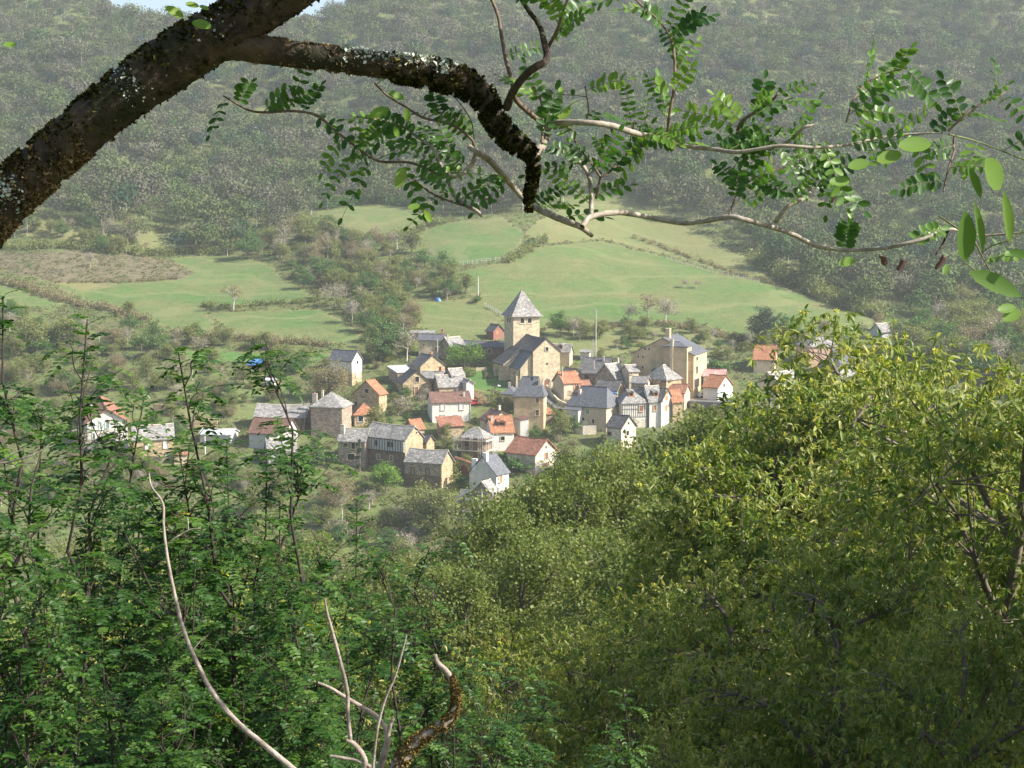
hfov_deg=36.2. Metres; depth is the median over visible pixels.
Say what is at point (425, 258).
ash tree
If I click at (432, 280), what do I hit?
oak tree
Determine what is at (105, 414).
house
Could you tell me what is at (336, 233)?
birch tree
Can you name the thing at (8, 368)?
round tree
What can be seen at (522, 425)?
outbuilding
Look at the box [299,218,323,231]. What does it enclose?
ash tree
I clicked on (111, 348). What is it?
oak tree
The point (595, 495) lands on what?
oak tree
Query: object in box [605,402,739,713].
oak tree
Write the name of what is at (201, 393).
oak tree
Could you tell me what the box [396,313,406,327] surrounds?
birch tree
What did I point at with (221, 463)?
locust sapling
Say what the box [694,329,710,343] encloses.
oak tree
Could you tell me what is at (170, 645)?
locust sapling
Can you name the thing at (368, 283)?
ash tree
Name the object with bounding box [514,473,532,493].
ash tree
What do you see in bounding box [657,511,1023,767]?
chestnut tree
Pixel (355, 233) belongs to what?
oak tree
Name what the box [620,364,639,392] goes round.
house
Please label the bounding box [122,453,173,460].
garden wall
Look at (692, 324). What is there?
oak tree
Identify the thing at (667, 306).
bare tree
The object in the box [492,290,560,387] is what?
church
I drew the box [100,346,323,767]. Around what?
locust sapling
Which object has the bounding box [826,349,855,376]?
house
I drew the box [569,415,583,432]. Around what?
ash tree
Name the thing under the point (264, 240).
round tree
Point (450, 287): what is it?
ash tree
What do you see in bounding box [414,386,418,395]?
door
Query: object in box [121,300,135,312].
oak tree
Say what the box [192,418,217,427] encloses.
garden wall
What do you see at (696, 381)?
window
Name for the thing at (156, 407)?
garden wall
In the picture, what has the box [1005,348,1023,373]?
oak tree
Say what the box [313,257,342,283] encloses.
ash tree
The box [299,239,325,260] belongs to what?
round tree
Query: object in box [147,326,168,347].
round tree
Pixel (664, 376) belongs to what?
house
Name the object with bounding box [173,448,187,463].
shed
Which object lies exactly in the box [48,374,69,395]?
round tree
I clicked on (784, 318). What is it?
ash tree
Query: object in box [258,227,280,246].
oak tree
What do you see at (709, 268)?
field fence
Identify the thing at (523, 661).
chestnut tree
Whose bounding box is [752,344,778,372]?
house
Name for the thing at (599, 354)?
oak tree
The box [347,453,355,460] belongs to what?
window
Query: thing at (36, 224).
oak tree
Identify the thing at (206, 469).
ash tree
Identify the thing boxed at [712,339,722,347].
ash tree
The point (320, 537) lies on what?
oak tree
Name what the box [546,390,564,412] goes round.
street
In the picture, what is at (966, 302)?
oak tree
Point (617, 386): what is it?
house
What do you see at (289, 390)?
ash tree
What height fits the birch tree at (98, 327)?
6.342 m
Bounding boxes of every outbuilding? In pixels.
[387,365,418,384]
[456,489,474,512]
[513,415,530,436]
[580,368,600,385]
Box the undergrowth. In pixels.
[0,200,1021,606]
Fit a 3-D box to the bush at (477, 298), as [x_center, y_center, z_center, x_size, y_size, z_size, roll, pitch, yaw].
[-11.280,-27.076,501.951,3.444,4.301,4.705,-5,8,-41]
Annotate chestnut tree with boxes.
[0,587,152,766]
[13,570,293,764]
[186,680,338,766]
[199,572,433,767]
[375,644,602,767]
[441,611,782,767]
[533,546,901,767]
[538,708,724,767]
[596,380,942,760]
[609,436,861,767]
[627,376,892,753]
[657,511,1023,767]
[694,304,1021,668]
[701,422,1021,764]
[744,318,1023,767]
[797,352,1023,680]
[818,576,1023,767]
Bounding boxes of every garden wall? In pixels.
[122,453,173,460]
[153,404,169,413]
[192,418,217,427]
[455,456,471,476]
[476,367,486,370]
[546,385,565,406]
[573,425,595,434]
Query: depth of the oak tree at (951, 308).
479.67 m
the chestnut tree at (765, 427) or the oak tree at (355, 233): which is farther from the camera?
the oak tree at (355, 233)
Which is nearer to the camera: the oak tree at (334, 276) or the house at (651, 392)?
the house at (651, 392)
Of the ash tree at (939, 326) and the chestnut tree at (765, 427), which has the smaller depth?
the chestnut tree at (765, 427)
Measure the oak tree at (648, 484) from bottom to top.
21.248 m
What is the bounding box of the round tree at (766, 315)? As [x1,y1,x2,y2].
[743,306,783,337]
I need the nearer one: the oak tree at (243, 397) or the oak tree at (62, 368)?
the oak tree at (243, 397)
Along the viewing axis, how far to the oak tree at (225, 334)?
451.27 m
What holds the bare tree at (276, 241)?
on the ground
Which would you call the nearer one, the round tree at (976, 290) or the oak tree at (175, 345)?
the oak tree at (175, 345)
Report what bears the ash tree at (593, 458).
on the ground
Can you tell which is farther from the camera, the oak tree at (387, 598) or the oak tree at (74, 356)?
the oak tree at (74, 356)
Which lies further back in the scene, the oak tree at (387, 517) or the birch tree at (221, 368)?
the birch tree at (221, 368)
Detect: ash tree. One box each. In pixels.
[0,299,17,312]
[0,301,27,317]
[0,349,9,357]
[0,415,21,431]
[21,472,38,484]
[23,334,49,352]
[26,352,41,369]
[33,315,43,324]
[40,345,57,358]
[41,329,63,346]
[55,221,71,234]
[55,369,79,390]
[65,468,83,481]
[67,313,84,328]
[82,212,100,229]
[90,234,112,248]
[94,342,108,355]
[94,373,116,392]
[120,313,141,329]
[128,336,144,346]
[135,320,168,359]
[157,342,175,354]
[169,420,187,435]
[184,322,205,340]
[191,378,204,388]
[197,460,209,476]
[221,227,237,242]
[222,381,237,396]
[226,461,243,472]
[234,231,270,258]
[259,357,283,375]
[279,356,303,376]
[284,382,301,397]
[285,530,306,543]
[287,258,297,269]
[292,352,311,372]
[293,241,314,262]
[293,264,304,274]
[295,268,315,288]
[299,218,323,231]
[300,255,326,273]
[301,226,317,243]
[310,438,320,447]
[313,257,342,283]
[315,431,324,438]
[316,214,336,227]
[327,523,349,546]
[328,244,342,257]
[332,226,353,240]
[350,283,362,293]
[351,269,380,291]
[351,307,387,326]
[354,298,363,311]
[355,234,380,249]
[357,316,409,361]
[371,335,393,362]
[373,526,401,548]
[376,299,402,315]
[380,293,400,306]
[384,417,393,423]
[394,258,415,279]
[398,385,414,395]
[400,281,415,294]
[403,412,410,419]
[411,248,433,268]
[427,250,456,270]
[427,271,437,279]
[437,276,463,297]
[454,474,466,484]
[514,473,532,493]
[529,423,543,437]
[546,310,573,335]
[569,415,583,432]
[583,437,630,462]
[618,316,630,323]
[619,334,627,345]
[625,341,634,348]
[641,327,652,335]
[661,324,675,332]
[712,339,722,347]
[767,312,802,335]
[887,316,936,346]
[909,300,940,316]
[912,308,935,331]
[914,343,933,362]
[925,321,969,347]
[929,318,959,336]
[953,339,996,371]
[971,298,1003,315]
[971,345,1002,378]
[975,320,1021,359]
[1002,332,1023,355]
[1003,349,1023,365]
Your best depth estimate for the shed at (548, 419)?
391.45 m
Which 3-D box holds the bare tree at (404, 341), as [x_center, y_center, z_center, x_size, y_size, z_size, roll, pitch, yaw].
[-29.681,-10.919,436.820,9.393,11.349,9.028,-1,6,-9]
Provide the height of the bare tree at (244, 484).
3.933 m
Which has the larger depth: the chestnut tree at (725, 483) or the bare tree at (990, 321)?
the bare tree at (990, 321)
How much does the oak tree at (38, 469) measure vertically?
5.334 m
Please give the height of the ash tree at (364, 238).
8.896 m
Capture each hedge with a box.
[0,275,154,320]
[1,235,230,257]
[52,274,177,282]
[174,325,328,346]
[200,293,321,309]
[318,190,430,208]
[320,215,451,241]
[502,233,548,262]
[543,316,793,343]
[631,234,775,284]
[690,401,777,413]
[742,245,898,320]
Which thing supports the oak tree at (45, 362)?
on the ground
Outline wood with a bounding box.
[0,0,1023,314]
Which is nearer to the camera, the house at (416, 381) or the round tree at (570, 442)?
the round tree at (570, 442)
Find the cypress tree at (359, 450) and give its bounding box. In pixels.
[355,439,362,471]
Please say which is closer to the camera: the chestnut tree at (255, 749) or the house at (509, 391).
the chestnut tree at (255, 749)
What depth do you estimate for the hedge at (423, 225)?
601.39 m
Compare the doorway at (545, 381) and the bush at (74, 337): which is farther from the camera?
the bush at (74, 337)
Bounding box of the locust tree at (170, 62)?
[0,0,1023,321]
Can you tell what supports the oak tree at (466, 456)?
on the ground
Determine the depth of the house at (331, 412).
383.68 m
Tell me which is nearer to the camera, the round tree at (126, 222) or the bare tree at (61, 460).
the bare tree at (61, 460)
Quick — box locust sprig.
[957,157,1023,296]
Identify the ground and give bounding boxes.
[0,0,1023,767]
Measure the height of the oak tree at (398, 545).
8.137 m
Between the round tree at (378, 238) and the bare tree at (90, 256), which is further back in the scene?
the round tree at (378, 238)
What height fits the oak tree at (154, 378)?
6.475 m
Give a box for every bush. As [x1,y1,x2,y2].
[47,398,62,406]
[61,217,76,225]
[67,235,79,242]
[68,427,131,451]
[70,332,87,339]
[107,351,123,360]
[128,238,138,244]
[158,227,166,232]
[163,361,182,371]
[171,328,181,338]
[189,335,209,348]
[197,377,210,386]
[201,363,215,374]
[245,380,255,388]
[267,243,282,254]
[283,225,296,236]
[288,270,298,278]
[289,241,301,249]
[296,445,339,465]
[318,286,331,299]
[323,516,349,533]
[341,272,363,286]
[341,511,364,528]
[341,521,360,539]
[347,289,361,302]
[355,514,381,538]
[361,549,382,565]
[378,349,394,361]
[382,272,410,285]
[385,232,400,242]
[386,395,416,414]
[387,504,420,523]
[390,528,410,537]
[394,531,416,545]
[401,523,423,538]
[409,311,422,324]
[429,516,450,532]
[446,275,460,286]
[450,461,462,477]
[463,368,476,376]
[471,293,482,302]
[474,389,483,397]
[477,395,490,404]
[497,452,507,461]
[503,456,534,470]
[552,434,561,441]
[620,331,636,341]
[647,330,658,339]
[707,358,733,369]
[709,346,723,356]
[735,333,744,341]
[737,340,753,351]
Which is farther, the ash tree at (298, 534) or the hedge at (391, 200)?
the hedge at (391, 200)
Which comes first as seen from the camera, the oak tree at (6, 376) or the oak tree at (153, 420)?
the oak tree at (153, 420)
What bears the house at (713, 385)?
on the ground
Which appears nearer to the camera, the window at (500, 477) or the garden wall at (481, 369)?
the window at (500, 477)
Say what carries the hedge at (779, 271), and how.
on the ground
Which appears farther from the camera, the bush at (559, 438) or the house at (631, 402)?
the house at (631, 402)
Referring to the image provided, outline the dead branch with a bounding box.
[148,473,295,767]
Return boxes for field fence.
[460,257,504,263]
[484,302,502,316]
[666,255,759,280]
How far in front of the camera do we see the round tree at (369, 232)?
586.72 m
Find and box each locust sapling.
[0,289,127,767]
[0,392,259,766]
[0,525,104,767]
[4,472,236,767]
[7,314,264,767]
[38,388,209,765]
[48,627,230,767]
[92,335,418,767]
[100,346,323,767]
[110,438,314,767]
[117,550,254,767]
[177,450,309,767]
[219,494,406,767]
[226,602,370,767]
[271,494,396,767]
[301,537,472,767]
[368,540,497,767]
[439,657,537,767]
[463,661,567,767]
[583,690,661,767]
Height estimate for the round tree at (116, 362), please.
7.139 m
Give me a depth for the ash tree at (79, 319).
466.12 m
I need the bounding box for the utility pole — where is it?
[562,367,562,398]
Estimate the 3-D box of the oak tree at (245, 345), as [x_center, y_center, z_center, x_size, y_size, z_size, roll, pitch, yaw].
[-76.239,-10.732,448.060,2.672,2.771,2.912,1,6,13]
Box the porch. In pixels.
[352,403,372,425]
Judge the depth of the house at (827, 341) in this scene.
432.05 m
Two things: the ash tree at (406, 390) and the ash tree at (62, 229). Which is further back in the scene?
the ash tree at (62, 229)
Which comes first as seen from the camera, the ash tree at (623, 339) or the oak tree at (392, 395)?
the oak tree at (392, 395)
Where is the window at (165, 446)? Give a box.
[163,441,167,448]
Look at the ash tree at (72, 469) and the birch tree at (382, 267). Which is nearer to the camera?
the ash tree at (72, 469)
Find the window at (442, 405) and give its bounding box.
[440,403,444,410]
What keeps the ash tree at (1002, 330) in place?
on the ground
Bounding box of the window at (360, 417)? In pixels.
[358,415,363,421]
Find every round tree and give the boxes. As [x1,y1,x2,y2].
[0,361,11,376]
[0,432,13,448]
[8,466,26,480]
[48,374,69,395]
[61,449,79,461]
[75,379,93,391]
[76,331,97,354]
[96,325,124,344]
[107,352,127,373]
[122,216,141,231]
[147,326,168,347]
[149,461,168,475]
[153,476,169,487]
[210,379,228,395]
[220,409,228,415]
[223,404,237,416]
[257,235,272,245]
[260,331,276,347]
[261,385,279,399]
[266,337,278,347]
[285,256,297,263]
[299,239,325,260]
[302,358,354,394]
[307,250,323,264]
[313,273,325,279]
[313,473,359,507]
[316,277,326,287]
[327,553,347,567]
[339,225,354,238]
[342,238,357,253]
[346,242,381,263]
[359,228,374,240]
[364,230,386,246]
[370,361,382,367]
[396,313,418,329]
[402,298,426,317]
[409,267,423,279]
[567,439,576,446]
[743,306,783,337]
[813,318,832,329]
[872,309,882,325]
[952,315,1000,345]
[956,282,988,300]
[976,320,1000,340]
[981,304,1007,327]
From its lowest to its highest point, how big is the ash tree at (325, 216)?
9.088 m
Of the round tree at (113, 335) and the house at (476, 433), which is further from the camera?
the round tree at (113, 335)
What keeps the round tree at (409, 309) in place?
on the ground
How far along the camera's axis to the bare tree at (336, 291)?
496.21 m
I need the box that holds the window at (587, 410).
[585,408,589,414]
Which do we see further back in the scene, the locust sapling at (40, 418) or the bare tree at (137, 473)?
the bare tree at (137, 473)
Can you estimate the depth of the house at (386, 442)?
365.24 m
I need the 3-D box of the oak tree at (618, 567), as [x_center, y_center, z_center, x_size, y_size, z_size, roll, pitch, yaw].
[5.383,10.820,63.359,10.088,12.504,11.280,-1,6,-11]
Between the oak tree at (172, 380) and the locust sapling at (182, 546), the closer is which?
the locust sapling at (182, 546)
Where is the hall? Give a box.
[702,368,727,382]
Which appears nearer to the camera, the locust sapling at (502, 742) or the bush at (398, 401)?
the locust sapling at (502, 742)
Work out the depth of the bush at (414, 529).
333.74 m
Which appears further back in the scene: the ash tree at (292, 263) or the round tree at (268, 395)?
the ash tree at (292, 263)
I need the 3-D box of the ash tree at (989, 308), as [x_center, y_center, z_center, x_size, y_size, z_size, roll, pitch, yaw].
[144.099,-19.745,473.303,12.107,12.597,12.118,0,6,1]
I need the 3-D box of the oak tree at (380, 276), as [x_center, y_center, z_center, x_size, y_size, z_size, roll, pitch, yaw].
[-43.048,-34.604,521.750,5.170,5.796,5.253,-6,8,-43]
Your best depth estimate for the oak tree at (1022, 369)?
410.16 m
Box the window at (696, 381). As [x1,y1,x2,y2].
[694,377,698,388]
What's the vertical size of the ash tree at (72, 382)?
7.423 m
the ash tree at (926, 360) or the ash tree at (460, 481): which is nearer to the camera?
the ash tree at (460, 481)
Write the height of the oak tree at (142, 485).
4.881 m
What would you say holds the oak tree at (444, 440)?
on the ground
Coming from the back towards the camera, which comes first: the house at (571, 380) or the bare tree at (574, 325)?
the bare tree at (574, 325)
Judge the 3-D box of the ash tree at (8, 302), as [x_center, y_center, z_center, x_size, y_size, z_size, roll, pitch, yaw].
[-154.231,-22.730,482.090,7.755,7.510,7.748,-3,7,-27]
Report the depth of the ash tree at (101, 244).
575.82 m
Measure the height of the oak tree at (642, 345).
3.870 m
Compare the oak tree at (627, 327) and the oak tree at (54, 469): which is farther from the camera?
the oak tree at (627, 327)
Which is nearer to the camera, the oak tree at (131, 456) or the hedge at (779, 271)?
the oak tree at (131, 456)
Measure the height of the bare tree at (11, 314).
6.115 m
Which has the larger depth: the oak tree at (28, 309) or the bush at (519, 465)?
the oak tree at (28, 309)
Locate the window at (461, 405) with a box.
[459,403,463,409]
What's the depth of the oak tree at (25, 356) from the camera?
432.12 m
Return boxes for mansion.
[631,328,707,398]
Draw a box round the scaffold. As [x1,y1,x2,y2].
[454,434,496,459]
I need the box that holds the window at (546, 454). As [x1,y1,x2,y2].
[544,452,548,459]
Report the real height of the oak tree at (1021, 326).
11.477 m
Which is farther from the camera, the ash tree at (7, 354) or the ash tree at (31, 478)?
the ash tree at (7, 354)
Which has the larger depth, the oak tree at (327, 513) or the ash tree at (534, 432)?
the ash tree at (534, 432)
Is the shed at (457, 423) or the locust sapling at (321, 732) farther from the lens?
the shed at (457, 423)
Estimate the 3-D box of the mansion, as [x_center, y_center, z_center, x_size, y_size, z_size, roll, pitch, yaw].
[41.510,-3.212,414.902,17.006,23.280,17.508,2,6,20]
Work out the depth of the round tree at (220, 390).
409.56 m
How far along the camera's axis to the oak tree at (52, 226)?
596.12 m
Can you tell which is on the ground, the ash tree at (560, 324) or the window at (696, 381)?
the ash tree at (560, 324)
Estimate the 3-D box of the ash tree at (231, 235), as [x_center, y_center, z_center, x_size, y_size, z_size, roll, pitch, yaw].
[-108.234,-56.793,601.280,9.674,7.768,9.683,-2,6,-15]
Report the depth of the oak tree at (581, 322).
461.91 m
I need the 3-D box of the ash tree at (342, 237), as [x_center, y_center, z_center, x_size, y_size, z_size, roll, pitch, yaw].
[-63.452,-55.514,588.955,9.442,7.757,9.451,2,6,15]
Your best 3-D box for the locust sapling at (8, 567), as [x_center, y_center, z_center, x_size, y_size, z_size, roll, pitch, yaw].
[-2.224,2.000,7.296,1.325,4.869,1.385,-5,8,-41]
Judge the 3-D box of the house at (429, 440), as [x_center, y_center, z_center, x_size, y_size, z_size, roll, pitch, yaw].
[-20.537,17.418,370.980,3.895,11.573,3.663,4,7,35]
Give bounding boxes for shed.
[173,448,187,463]
[404,418,425,432]
[410,330,435,339]
[435,416,465,438]
[485,323,503,339]
[546,406,554,423]
[577,379,591,387]
[579,349,591,359]
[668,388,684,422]
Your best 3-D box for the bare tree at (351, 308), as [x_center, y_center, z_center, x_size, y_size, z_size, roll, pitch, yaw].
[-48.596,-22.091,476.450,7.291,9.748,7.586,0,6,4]
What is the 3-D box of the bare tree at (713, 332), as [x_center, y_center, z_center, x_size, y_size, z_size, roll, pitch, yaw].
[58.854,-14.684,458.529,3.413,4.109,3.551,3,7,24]
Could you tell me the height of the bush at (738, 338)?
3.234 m
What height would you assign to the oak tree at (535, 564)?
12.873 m
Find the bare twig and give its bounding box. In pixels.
[0,444,49,464]
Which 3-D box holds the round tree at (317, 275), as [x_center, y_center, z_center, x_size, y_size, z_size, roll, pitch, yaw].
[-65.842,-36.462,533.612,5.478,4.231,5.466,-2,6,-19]
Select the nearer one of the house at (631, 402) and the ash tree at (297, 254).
the house at (631, 402)
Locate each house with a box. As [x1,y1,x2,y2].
[81,395,129,449]
[131,423,174,457]
[198,428,239,444]
[247,416,298,448]
[264,436,297,465]
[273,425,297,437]
[309,389,353,437]
[336,423,370,466]
[352,378,388,413]
[367,421,424,474]
[395,367,431,396]
[403,447,454,488]
[408,351,446,372]
[417,329,445,356]
[421,366,444,390]
[422,433,435,448]
[426,390,471,422]
[432,373,465,391]
[438,333,464,360]
[445,367,465,376]
[459,427,492,461]
[461,377,474,398]
[464,340,503,359]
[467,452,510,490]
[471,478,500,508]
[478,405,515,431]
[485,414,515,451]
[500,381,515,406]
[504,435,559,474]
[513,376,547,430]
[551,370,581,399]
[553,343,573,366]
[561,366,581,379]
[563,385,618,431]
[579,355,613,370]
[593,357,623,384]
[595,379,625,396]
[605,413,637,449]
[617,389,647,427]
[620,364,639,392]
[630,375,651,388]
[633,381,672,427]
[642,385,662,427]
[647,364,682,387]
[650,382,691,410]
[701,374,733,400]
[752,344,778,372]
[757,369,793,400]
[795,335,837,367]
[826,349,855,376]
[869,322,891,341]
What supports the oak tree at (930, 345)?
on the ground
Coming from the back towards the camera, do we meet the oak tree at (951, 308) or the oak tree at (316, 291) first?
the oak tree at (316, 291)
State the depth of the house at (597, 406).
388.58 m
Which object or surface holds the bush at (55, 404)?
on the ground
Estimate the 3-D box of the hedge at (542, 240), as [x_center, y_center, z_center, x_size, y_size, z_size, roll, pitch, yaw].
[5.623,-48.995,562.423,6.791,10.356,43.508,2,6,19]
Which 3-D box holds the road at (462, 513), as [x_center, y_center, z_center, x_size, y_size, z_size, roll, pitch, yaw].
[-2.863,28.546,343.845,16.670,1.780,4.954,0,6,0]
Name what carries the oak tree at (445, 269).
on the ground
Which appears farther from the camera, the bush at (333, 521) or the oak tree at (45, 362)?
the oak tree at (45, 362)
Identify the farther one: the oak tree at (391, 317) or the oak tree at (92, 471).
the oak tree at (391, 317)
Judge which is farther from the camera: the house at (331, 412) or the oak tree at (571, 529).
the house at (331, 412)
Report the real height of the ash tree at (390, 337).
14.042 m
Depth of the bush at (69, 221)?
607.70 m
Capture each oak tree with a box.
[0,331,16,351]
[0,370,19,383]
[4,361,29,382]
[6,336,27,356]
[6,531,200,663]
[9,315,56,351]
[10,355,40,377]
[10,425,33,440]
[15,304,29,319]
[20,351,30,360]
[24,382,39,391]
[25,218,46,231]
[29,461,51,479]
[33,468,54,477]
[35,354,52,372]
[43,314,90,348]
[43,377,53,386]
[44,219,54,232]
[46,216,66,235]
[48,464,59,473]
[50,364,76,381]
[51,485,72,498]
[53,573,192,722]
[58,344,73,356]
[62,350,81,363]
[63,462,77,474]
[72,229,90,243]
[75,354,101,371]
[78,226,97,245]
[83,483,99,497]
[88,466,98,473]
[98,364,109,373]
[100,235,112,246]
[101,469,116,480]
[103,342,120,353]
[105,461,118,471]
[107,234,129,250]
[114,338,129,349]
[119,369,140,389]
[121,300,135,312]
[124,448,144,464]
[132,476,150,490]
[135,454,153,471]
[136,354,162,375]
[147,371,170,390]
[149,411,162,423]
[156,535,352,681]
[161,343,178,358]
[162,369,181,387]
[163,403,178,415]
[171,341,179,348]
[175,324,201,343]
[191,394,203,402]
[195,388,208,402]
[203,336,215,345]
[203,346,224,363]
[205,450,223,467]
[207,398,216,408]
[209,377,223,389]
[211,325,238,345]
[215,397,226,408]
[222,390,238,405]
[232,364,252,383]
[235,469,258,485]
[240,392,252,402]
[240,535,262,543]
[241,342,248,349]
[242,485,270,513]
[243,524,381,673]
[244,519,273,540]
[246,335,258,344]
[253,229,266,240]
[254,329,272,349]
[255,464,294,495]
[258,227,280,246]
[263,344,282,364]
[268,343,298,365]
[269,490,284,506]
[273,241,292,258]
[288,210,323,243]
[294,345,319,366]
[303,528,336,549]
[308,504,339,528]
[310,288,323,296]
[311,390,324,399]
[314,556,493,714]
[319,217,342,235]
[319,355,329,365]
[322,239,341,258]
[323,267,348,288]
[323,270,346,285]
[330,257,342,268]
[331,548,454,715]
[333,297,346,309]
[337,304,348,313]
[342,259,359,273]
[343,227,365,245]
[346,312,358,319]
[351,258,376,277]
[352,289,370,301]
[355,247,382,268]
[357,299,377,316]
[361,402,388,427]
[361,553,565,749]
[362,322,378,337]
[362,339,386,361]
[365,295,382,312]
[371,572,561,750]
[372,506,398,525]
[373,293,389,307]
[374,304,397,320]
[376,272,389,283]
[378,277,406,296]
[380,241,396,255]
[381,253,402,270]
[384,264,399,280]
[384,313,399,324]
[386,536,421,564]
[387,405,397,415]
[389,391,399,400]
[390,483,434,520]
[391,290,411,310]
[394,264,411,280]
[394,336,417,353]
[396,227,428,252]
[400,475,586,716]
[404,477,470,535]
[407,272,423,285]
[420,518,616,743]
[420,548,446,571]
[423,276,441,289]
[427,282,439,295]
[434,261,460,281]
[438,435,454,449]
[439,423,452,437]
[458,270,477,293]
[462,452,472,460]
[463,474,620,740]
[486,448,648,741]
[487,393,513,414]
[498,509,655,738]
[503,445,699,731]
[506,437,680,731]
[526,429,663,732]
[534,495,722,738]
[546,442,577,470]
[548,406,574,434]
[567,601,680,743]
[571,317,589,334]
[578,322,599,338]
[589,321,609,337]
[596,351,605,356]
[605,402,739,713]
[611,405,750,534]
[611,410,706,723]
[623,323,632,331]
[625,319,636,328]
[626,324,650,341]
[638,315,652,327]
[638,342,647,348]
[650,438,812,625]
[663,378,790,498]
[684,317,701,330]
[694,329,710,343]
[719,345,733,359]
[720,397,738,412]
[726,331,740,338]
[757,334,772,344]
[787,336,803,346]
[887,318,906,338]
[890,320,948,359]
[909,333,967,369]
[912,307,929,319]
[926,286,958,308]
[930,318,962,334]
[940,299,990,322]
[940,335,969,368]
[944,302,969,320]
[945,315,985,332]
[947,283,975,304]
[953,311,991,330]
[955,338,988,371]
[959,297,980,321]
[964,295,989,309]
[976,310,997,332]
[986,358,1015,383]
[1003,308,1023,332]
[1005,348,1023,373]
[1009,316,1023,341]
[1009,365,1023,387]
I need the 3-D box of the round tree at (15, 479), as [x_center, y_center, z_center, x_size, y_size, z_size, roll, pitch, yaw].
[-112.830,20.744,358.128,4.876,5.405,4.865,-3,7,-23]
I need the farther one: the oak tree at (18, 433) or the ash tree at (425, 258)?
the ash tree at (425, 258)
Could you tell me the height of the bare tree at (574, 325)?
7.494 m
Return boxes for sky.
[110,0,346,17]
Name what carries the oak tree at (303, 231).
on the ground
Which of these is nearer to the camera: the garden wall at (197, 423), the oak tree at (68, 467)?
the oak tree at (68, 467)
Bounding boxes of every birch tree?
[17,367,35,381]
[94,324,103,341]
[188,361,198,380]
[215,361,225,380]
[220,284,243,310]
[274,217,292,241]
[319,232,330,257]
[330,228,341,241]
[331,486,355,520]
[354,285,368,298]
[366,489,375,504]
[374,259,389,273]
[382,270,390,282]
[390,230,403,248]
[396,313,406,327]
[425,544,442,557]
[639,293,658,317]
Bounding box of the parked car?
[471,399,482,404]
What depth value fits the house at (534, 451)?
363.69 m
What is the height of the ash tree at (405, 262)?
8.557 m
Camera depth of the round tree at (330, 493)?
344.91 m
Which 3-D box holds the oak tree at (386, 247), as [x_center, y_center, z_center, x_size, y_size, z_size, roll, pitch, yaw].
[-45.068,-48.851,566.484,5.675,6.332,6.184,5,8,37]
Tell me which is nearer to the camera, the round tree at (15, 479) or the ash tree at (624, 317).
the round tree at (15, 479)
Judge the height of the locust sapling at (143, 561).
5.436 m
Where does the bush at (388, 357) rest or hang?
on the ground
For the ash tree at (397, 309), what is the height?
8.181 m
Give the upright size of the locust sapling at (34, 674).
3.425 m
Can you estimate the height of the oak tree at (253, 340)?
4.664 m
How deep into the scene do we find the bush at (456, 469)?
360.09 m
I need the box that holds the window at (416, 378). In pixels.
[414,376,419,381]
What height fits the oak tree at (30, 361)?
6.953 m
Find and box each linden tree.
[366,459,403,492]
[443,341,485,367]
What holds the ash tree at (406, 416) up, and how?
on the ground
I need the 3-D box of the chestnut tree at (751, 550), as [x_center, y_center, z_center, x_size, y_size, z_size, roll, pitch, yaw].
[5.929,5.829,26.926,5.458,10.874,6.189,-1,6,-8]
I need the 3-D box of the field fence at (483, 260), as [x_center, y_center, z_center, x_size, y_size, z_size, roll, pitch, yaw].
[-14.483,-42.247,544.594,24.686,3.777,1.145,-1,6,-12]
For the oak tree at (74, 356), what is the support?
on the ground
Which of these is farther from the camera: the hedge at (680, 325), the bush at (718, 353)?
the hedge at (680, 325)
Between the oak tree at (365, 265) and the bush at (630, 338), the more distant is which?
the oak tree at (365, 265)
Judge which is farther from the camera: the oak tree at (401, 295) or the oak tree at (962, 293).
the oak tree at (962, 293)
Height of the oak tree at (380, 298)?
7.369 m
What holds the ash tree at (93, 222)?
on the ground
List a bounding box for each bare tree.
[1,312,17,320]
[56,456,67,464]
[80,317,90,326]
[81,338,94,354]
[86,251,95,267]
[105,218,118,224]
[122,328,132,343]
[133,469,145,478]
[145,481,164,489]
[163,470,177,484]
[170,383,187,400]
[239,479,250,491]
[270,234,288,257]
[310,229,338,255]
[321,280,350,307]
[341,295,361,323]
[354,488,378,509]
[358,235,374,253]
[393,327,420,361]
[403,534,418,550]
[412,277,421,284]
[414,394,425,402]
[421,385,430,396]
[426,249,435,255]
[452,436,460,448]
[480,490,500,509]
[567,316,580,337]
[621,302,639,318]
[651,295,681,321]
[709,328,716,338]
[744,330,754,346]
[926,298,958,317]
[979,313,1001,328]
[986,333,1011,364]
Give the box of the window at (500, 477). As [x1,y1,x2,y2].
[499,475,502,483]
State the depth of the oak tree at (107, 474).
356.68 m
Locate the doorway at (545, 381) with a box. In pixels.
[542,377,550,387]
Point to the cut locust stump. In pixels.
(409, 747)
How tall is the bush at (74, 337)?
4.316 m
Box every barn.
[253,403,310,431]
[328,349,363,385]
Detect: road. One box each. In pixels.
[461,510,479,517]
[689,399,782,411]
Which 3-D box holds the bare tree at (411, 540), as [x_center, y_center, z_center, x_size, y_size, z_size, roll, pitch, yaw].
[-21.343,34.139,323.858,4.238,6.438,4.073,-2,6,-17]
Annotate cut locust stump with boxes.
[318,598,462,767]
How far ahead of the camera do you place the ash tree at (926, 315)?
460.75 m
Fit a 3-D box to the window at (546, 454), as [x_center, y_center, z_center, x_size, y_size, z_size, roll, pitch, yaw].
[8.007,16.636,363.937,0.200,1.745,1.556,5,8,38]

